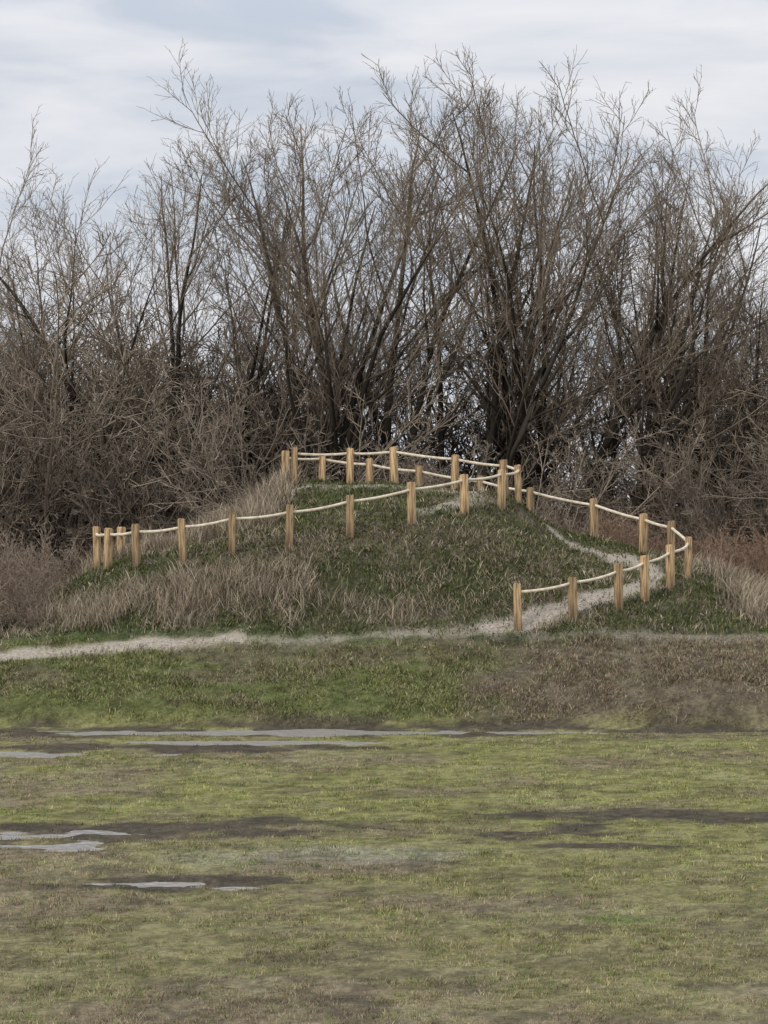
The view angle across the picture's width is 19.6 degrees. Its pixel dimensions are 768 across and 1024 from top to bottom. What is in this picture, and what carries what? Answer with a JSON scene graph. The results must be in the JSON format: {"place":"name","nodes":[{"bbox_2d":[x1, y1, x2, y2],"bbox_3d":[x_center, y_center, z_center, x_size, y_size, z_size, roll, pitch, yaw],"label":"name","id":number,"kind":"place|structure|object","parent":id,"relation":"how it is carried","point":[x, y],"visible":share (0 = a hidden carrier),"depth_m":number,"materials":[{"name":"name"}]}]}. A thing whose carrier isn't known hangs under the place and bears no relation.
{"place":"outdoors","nodes":[
{"label":"outdoors","id":0,"kind":"place"},
{"bbox_2d":[73,459,310,576],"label":"dry grass","id":1,"kind":"structure","parent":0,"point":[264,502],"depth_m":64.16,"materials":[{"name":"beige plant"}]},
{"bbox_2d":[0,550,455,635],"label":"dry grass","id":2,"kind":"structure","parent":0,"point":[110,609],"depth_m":58.95,"materials":[{"name":"beige plant"}]},
{"bbox_2d":[0,480,767,1023],"bbox_3d":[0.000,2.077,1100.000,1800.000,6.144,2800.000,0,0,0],"label":"ground","id":3,"kind":"structure","parent":0,"point":[750,714],"depth_m":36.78,"materials":[{"name":"green plant"}]},
{"bbox_2d":[0,278,54,447],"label":"bare tree","id":4,"kind":"object","parent":3,"relation":"on","point":[9,379],"visible":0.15,"depth_m":79.61,"materials":[{"name":"brown plant"}]},
{"bbox_2d":[0,509,82,632],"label":"hedge","id":5,"kind":"object","parent":3,"relation":"on","point":[12,582],"visible":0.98,"depth_m":61.06,"materials":[{"name":"plant"}]},
{"bbox_2d":[0,839,102,853],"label":"puddle","id":6,"kind":"object","parent":3,"relation":"on","point":[82,845],"visible":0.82,"depth_m":33.43,"materials":[{"name":"grey liquid"}]},
{"bbox_2d":[0,231,114,565],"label":"bare tree","id":7,"kind":"object","parent":3,"relation":"on","point":[92,286],"visible":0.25,"depth_m":79.74,"materials":[{"name":"brown plant"}]},
{"bbox_2d":[0,830,143,838],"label":"puddle","id":8,"kind":"object","parent":3,"relation":"on","point":[9,835],"visible":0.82,"depth_m":34.68,"materials":[{"name":"grey liquid"}]},
{"bbox_2d":[0,752,181,757],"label":"puddle","id":9,"kind":"object","parent":3,"relation":"on","point":[28,754],"visible":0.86,"depth_m":46.13,"materials":[{"name":"grey liquid"}]},
{"bbox_2d":[0,171,218,574],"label":"bare tree","id":10,"kind":"object","parent":3,"relation":"on","point":[72,375],"visible":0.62,"depth_m":77.40,"materials":[{"name":"brown plant"}]},
{"bbox_2d":[0,108,329,533],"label":"bare tree","id":11,"kind":"object","parent":3,"relation":"on","point":[181,311],"visible":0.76,"depth_m":78.44,"materials":[{"name":"brown plant"}]},
{"bbox_2d":[89,882,258,890],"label":"puddle","id":12,"kind":"object","parent":3,"relation":"on","point":[164,884],"visible":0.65,"depth_m":30.02,"materials":[{"name":"grey liquid"}]},
{"bbox_2d":[111,741,394,745],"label":"puddle","id":13,"kind":"object","parent":3,"relation":"on","point":[262,743],"visible":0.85,"depth_m":48.54,"materials":[{"name":"grey liquid"}]},
{"bbox_2d":[104,98,414,500],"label":"bare tree","id":14,"kind":"object","parent":3,"relation":"on","point":[255,357],"visible":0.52,"depth_m":79.34,"materials":[{"name":"brown plant"}]},
{"bbox_2d":[93,446,521,569],"bbox_3d":[-2.077,-0.041,63.781,11.629,3.919,7.405,0,0,-42],"label":"post and rope fence","id":15,"kind":"object","parent":3,"relation":"on","point":[503,474],"visible":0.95,"depth_m":62.09,"materials":[{"name":"brown wood"}]},
{"bbox_2d":[43,729,606,737],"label":"puddle","id":16,"kind":"object","parent":3,"relation":"on","point":[311,732],"visible":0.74,"depth_m":50.74,"materials":[{"name":"grey liquid"}]},
{"bbox_2d":[137,38,570,481],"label":"bare tree","id":17,"kind":"object","parent":3,"relation":"on","point":[333,404],"visible":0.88,"depth_m":77.24,"materials":[{"name":"brown plant"}]},
{"bbox_2d":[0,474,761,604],"bbox_3d":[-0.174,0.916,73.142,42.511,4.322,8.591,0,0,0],"label":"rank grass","id":18,"kind":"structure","parent":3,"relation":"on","point":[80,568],"depth_m":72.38,"materials":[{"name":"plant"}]},
{"bbox_2d":[163,43,599,483],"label":"bare tree","id":19,"kind":"object","parent":3,"relation":"on","point":[413,430],"visible":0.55,"depth_m":79.38,"materials":[{"name":"brown plant"}]},
{"bbox_2d":[0,223,767,574],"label":"thicket","id":20,"kind":"object","parent":3,"relation":"on","point":[144,485],"visible":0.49,"depth_m":75.59,"materials":[{"name":"brown plant"}]},
{"bbox_2d":[0,477,767,642],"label":"mound turf","id":21,"kind":"structure","parent":3,"relation":"on","point":[403,499],"depth_m":60.57,"materials":[{"name":"green plant"}]},
{"bbox_2d":[0,628,767,728],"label":"bank grass","id":22,"kind":"structure","parent":3,"relation":"on","point":[439,665],"depth_m":54.07,"materials":[{"name":"green plant"}]},
{"bbox_2d":[1,237,767,560],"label":"tree belt","id":23,"kind":"object","parent":3,"relation":"on","point":[501,427],"visible":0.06,"depth_m":85.07,"materials":[{"name":"brown plant"}]},
{"bbox_2d":[1,466,767,590],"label":"bramble scrub","id":24,"kind":"object","parent":3,"relation":"on","point":[726,552],"visible":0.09,"depth_m":71.02,"materials":[{"name":"brown plant"}]},
{"bbox_2d":[282,450,691,630],"bbox_3d":[3.317,0.738,64.934,7.008,5.308,13.709,0,0,-31],"label":"post and rope fence","id":25,"kind":"object","parent":3,"relation":"on","point":[619,570],"visible":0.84,"depth_m":61.30,"materials":[{"name":"brown wood"}]},
{"bbox_2d":[336,44,708,489],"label":"bare tree","id":26,"kind":"object","parent":3,"relation":"on","point":[531,412],"visible":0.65,"depth_m":77.16,"materials":[{"name":"brown plant"}]},
{"bbox_2d":[358,53,767,529],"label":"bare tree","id":27,"kind":"object","parent":3,"relation":"on","point":[606,443],"visible":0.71,"depth_m":77.07,"materials":[{"name":"brown plant"}]},
{"bbox_2d":[516,152,767,556],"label":"bare tree","id":28,"kind":"object","parent":3,"relation":"on","point":[708,328],"visible":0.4,"depth_m":78.83,"materials":[{"name":"brown plant"}]},
{"bbox_2d":[536,101,767,543],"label":"bare tree","id":29,"kind":"object","parent":3,"relation":"on","point":[636,501],"visible":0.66,"depth_m":76.34,"materials":[{"name":"brown plant"}]},
{"bbox_2d":[597,251,767,543],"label":"bare tree","id":30,"kind":"object","parent":3,"relation":"on","point":[741,415],"visible":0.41,"depth_m":78.11,"materials":[{"name":"brown plant"}]},
{"bbox_2d":[662,274,767,466],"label":"bare tree","id":31,"kind":"object","parent":3,"relation":"on","point":[765,388],"visible":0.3,"depth_m":78.32,"materials":[{"name":"brown plant"}]},
{"bbox_2d":[682,544,767,625],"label":"dry grass","id":32,"kind":"structure","parent":3,"relation":"on","point":[744,581],"depth_m":60.93,"materials":[{"name":"beige plant"}]},
{"bbox_2d":[727,548,767,579],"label":"bush","id":33,"kind":"object","parent":3,"relation":"on","point":[748,562],"visible":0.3,"depth_m":66.72,"materials":[{"name":"brown plant"}]},
{"bbox_2d":[0,0,767,507],"label":"sky","id":34,"kind":"structure","parent":0,"point":[86,65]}
]}

